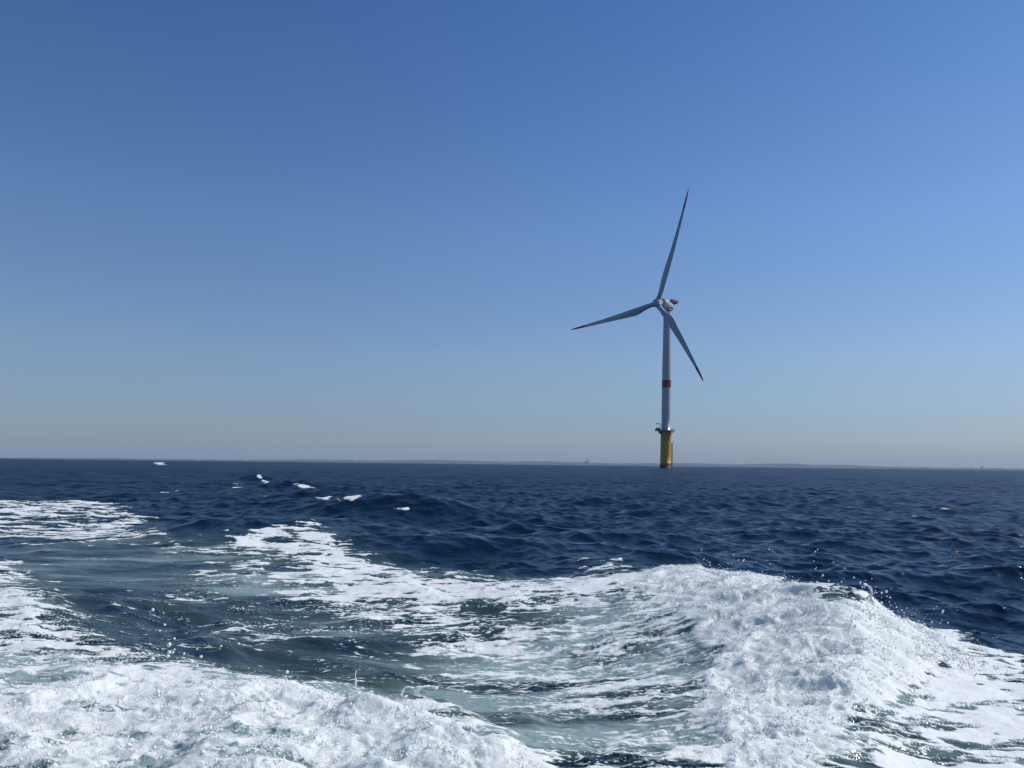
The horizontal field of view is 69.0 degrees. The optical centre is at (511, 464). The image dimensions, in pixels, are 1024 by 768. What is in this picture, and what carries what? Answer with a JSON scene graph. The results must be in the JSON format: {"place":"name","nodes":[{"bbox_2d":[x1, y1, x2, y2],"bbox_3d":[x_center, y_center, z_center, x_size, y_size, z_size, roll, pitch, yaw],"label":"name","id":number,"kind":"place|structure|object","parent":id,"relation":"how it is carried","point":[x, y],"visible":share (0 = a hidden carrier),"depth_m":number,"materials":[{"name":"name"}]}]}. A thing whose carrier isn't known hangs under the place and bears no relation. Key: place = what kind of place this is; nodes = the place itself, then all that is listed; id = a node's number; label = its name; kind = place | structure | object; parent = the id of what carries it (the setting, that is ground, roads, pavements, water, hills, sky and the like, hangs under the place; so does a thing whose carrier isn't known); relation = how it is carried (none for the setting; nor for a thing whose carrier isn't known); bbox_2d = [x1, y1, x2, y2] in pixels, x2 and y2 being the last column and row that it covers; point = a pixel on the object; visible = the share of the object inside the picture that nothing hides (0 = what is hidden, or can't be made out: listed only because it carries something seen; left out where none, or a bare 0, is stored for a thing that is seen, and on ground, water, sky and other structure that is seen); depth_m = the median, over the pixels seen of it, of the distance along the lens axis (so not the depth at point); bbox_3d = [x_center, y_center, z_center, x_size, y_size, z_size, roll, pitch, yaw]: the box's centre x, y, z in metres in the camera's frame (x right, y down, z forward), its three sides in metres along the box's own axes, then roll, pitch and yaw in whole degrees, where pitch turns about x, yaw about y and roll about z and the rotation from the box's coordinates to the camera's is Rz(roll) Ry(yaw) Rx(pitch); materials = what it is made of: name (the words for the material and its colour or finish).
{"place":"outdoors","nodes":[
{"label":"outdoors","id":0,"kind":"place"},
{"bbox_2d":[0,458,1023,767],"bbox_3d":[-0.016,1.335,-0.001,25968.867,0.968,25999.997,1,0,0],"label":"sea","id":1,"kind":"structure","parent":0,"point":[390,580],"depth_m":7.92,"materials":[{"name":"liquid"}]},
{"bbox_2d":[400,685,437,695],"bbox_3d":[-0.562,1.367,4.503,0.232,0.067,0.042,1,0,0],"label":"splash","id":2,"kind":"object","parent":1,"relation":"on","point":[416,689],"visible":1,"depth_m":4.49,"materials":[{"name":"liquid"}]},
{"bbox_2d":[0,563,975,767],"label":"sea froth","id":3,"kind":"object","parent":1,"relation":"on","point":[718,579],"visible":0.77,"depth_m":4.78,"materials":[{"name":"liquid"}]},
{"bbox_2d":[571,189,703,467],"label":"wind turbine","id":4,"kind":"object","parent":1,"relation":"in","point":[665,307],"visible":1,"depth_m":515.99,"materials":[{"name":"white metal"}]},
{"bbox_2d":[827,587,855,593],"bbox_3d":[2.961,1.148,6.700,0.265,0.097,0.039,1,0,0],"label":"splash","id":5,"kind":"object","parent":1,"relation":"on","point":[846,592],"visible":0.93,"depth_m":6.69,"materials":[{"name":"liquid"}]},
{"bbox_2d":[693,549,1022,678],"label":"sea spray","id":6,"kind":"object","parent":1,"relation":"on","point":[955,656],"visible":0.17,"depth_m":5.89,"materials":[{"name":"liquid"}]},
{"bbox_2d":[863,583,874,602],"bbox_3d":[3.161,1.184,6.594,0.114,0.262,0.070,1,0,-19],"label":"splash","id":7,"kind":"object","parent":1,"relation":"on","point":[871,593],"visible":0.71,"depth_m":6.59,"materials":[{"name":"liquid"}]},
{"bbox_2d":[0,0,1023,468],"label":"sky","id":8,"kind":"structure","parent":0,"point":[379,230],"materials":[{"name":"blue"}]},
{"bbox_2d":[5,457,1023,469],"bbox_3d":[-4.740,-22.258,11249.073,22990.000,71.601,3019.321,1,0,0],"label":"coast land","id":9,"kind":"structure","parent":0,"point":[786,465],"depth_m":10157.54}
]}

